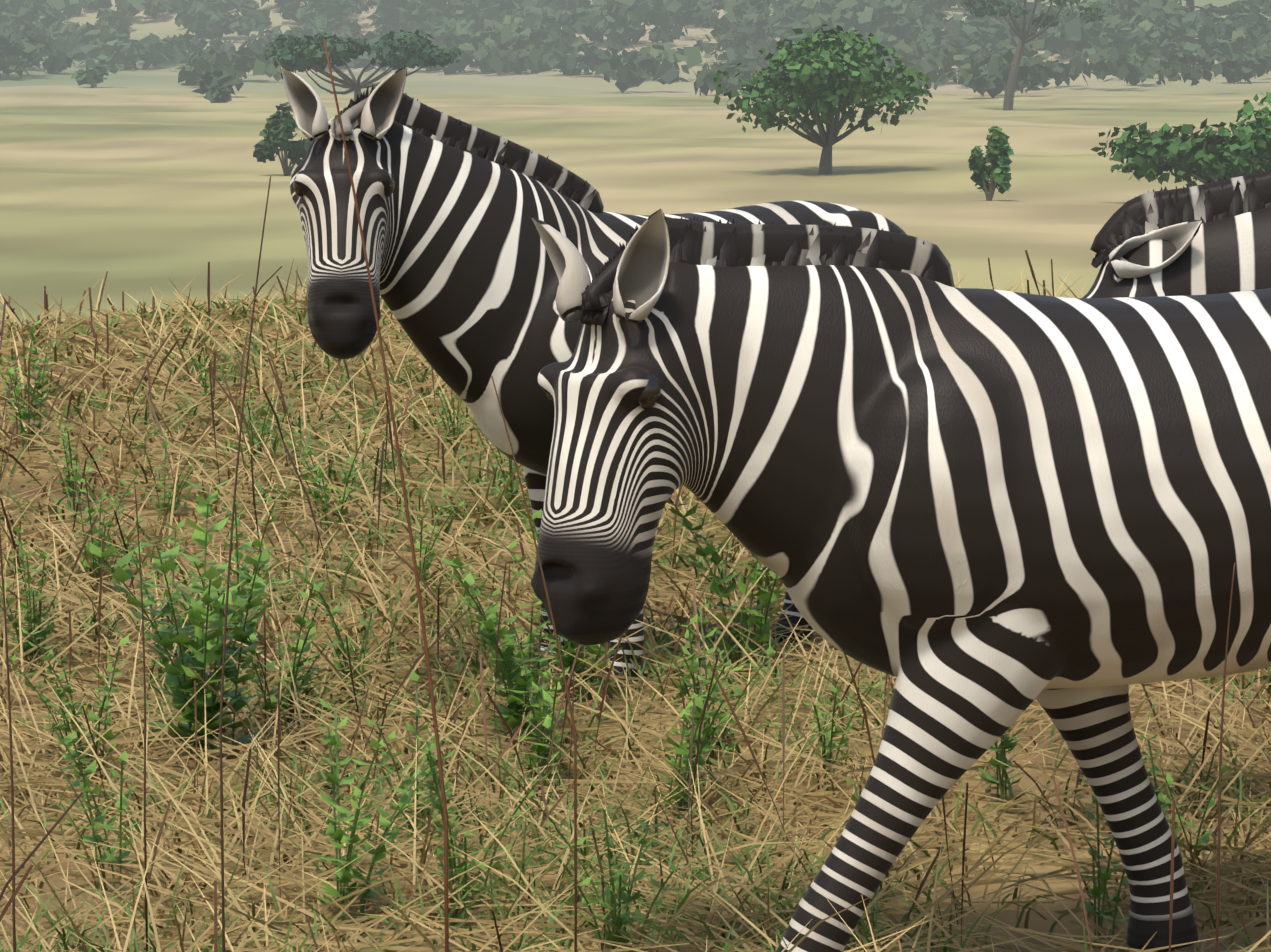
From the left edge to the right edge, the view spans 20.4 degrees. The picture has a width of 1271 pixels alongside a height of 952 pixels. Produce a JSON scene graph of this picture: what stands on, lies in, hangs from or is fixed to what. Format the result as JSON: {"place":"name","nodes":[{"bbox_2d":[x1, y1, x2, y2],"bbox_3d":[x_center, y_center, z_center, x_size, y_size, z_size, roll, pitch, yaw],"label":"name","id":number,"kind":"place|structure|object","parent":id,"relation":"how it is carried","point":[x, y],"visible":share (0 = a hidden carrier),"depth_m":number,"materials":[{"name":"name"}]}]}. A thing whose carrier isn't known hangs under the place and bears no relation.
{"place":"outdoors","nodes":[
{"label":"outdoors","id":0,"kind":"place"},
{"bbox_2d":[0,250,1270,951],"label":"grass field","id":1,"kind":"structure","parent":0,"point":[138,356],"depth_m":8.59,"materials":[{"name":"beige plant"}]},
{"bbox_2d":[1082,169,1270,297],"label":"zebra","id":2,"kind":"object","parent":1,"relation":"on","point":[1210,237],"visible":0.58,"depth_m":7.05,"materials":[{"name":"black"}]},
{"bbox_2d":[0,0,1270,951],"bbox_3d":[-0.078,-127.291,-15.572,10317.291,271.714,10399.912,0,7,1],"label":"terrain","id":3,"kind":"structure","parent":0,"point":[138,183],"depth_m":180.82,"materials":[{"name":"beige plant"}]},
{"bbox_2d":[253,102,312,175],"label":"bush","id":4,"kind":"object","parent":3,"relation":"on","point":[276,133],"visible":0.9,"depth_m":197.62,"materials":[{"name":"green plant"}]},
{"bbox_2d":[263,29,460,101],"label":"flat tree","id":5,"kind":"object","parent":3,"relation":"on","point":[399,50],"visible":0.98,"depth_m":291.34,"materials":[{"name":"green plant"}]},
{"bbox_2d":[281,67,906,690],"bbox_3d":[0.031,-0.260,9.547,2.214,1.688,0.633,-6,9,-39],"label":"zebra","id":6,"kind":"object","parent":3,"relation":"on","point":[463,279],"visible":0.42,"depth_m":9.07,"materials":[{"name":"black"}]},
{"bbox_2d":[0,319,1228,951],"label":"green weeds","id":7,"kind":"object","parent":3,"relation":"on","point":[206,649],"visible":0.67,"depth_m":8.58,"materials":[{"name":"green plant"}]},
{"bbox_2d":[0,39,1234,951],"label":"tall grass stalks","id":8,"kind":"object","parent":3,"relation":"on","point":[423,639],"depth_m":5.29,"materials":[{"name":"brown plant"}]},
{"bbox_2d":[0,0,1270,102],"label":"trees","id":9,"kind":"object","parent":3,"relation":"on","point":[498,37],"depth_m":649.38,"materials":[{"name":"green plant"}]},
{"bbox_2d":[302,0,370,17],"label":"tree","id":10,"kind":"object","parent":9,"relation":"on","point":[351,6],"visible":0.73,"depth_m":794.77,"materials":[{"name":"green plant"}]},
{"bbox_2d":[711,23,932,174],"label":"tree","id":11,"kind":"object","parent":3,"relation":"on","point":[827,74],"visible":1,"depth_m":186.47,"materials":[{"name":"green plant"}]},
{"bbox_2d":[531,209,1270,951],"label":"zebra","id":12,"kind":"object","parent":3,"relation":"on","point":[975,521],"visible":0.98,"depth_m":6.11,"materials":[{"name":"black"}]},
{"bbox_2d":[968,126,1013,200],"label":"bush","id":13,"kind":"object","parent":3,"relation":"on","point":[999,151],"visible":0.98,"depth_m":156.00,"materials":[{"name":"green plant"}]},
{"bbox_2d":[960,0,1107,109],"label":"tall tree","id":14,"kind":"object","parent":3,"relation":"on","point":[1003,8],"visible":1,"depth_m":393.88,"materials":[{"name":"green plant"}]},
{"bbox_2d":[1090,92,1270,186],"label":"bush","id":15,"kind":"object","parent":3,"relation":"on","point":[1202,157],"visible":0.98,"depth_m":152.48,"materials":[{"name":"green plant"}]}
]}

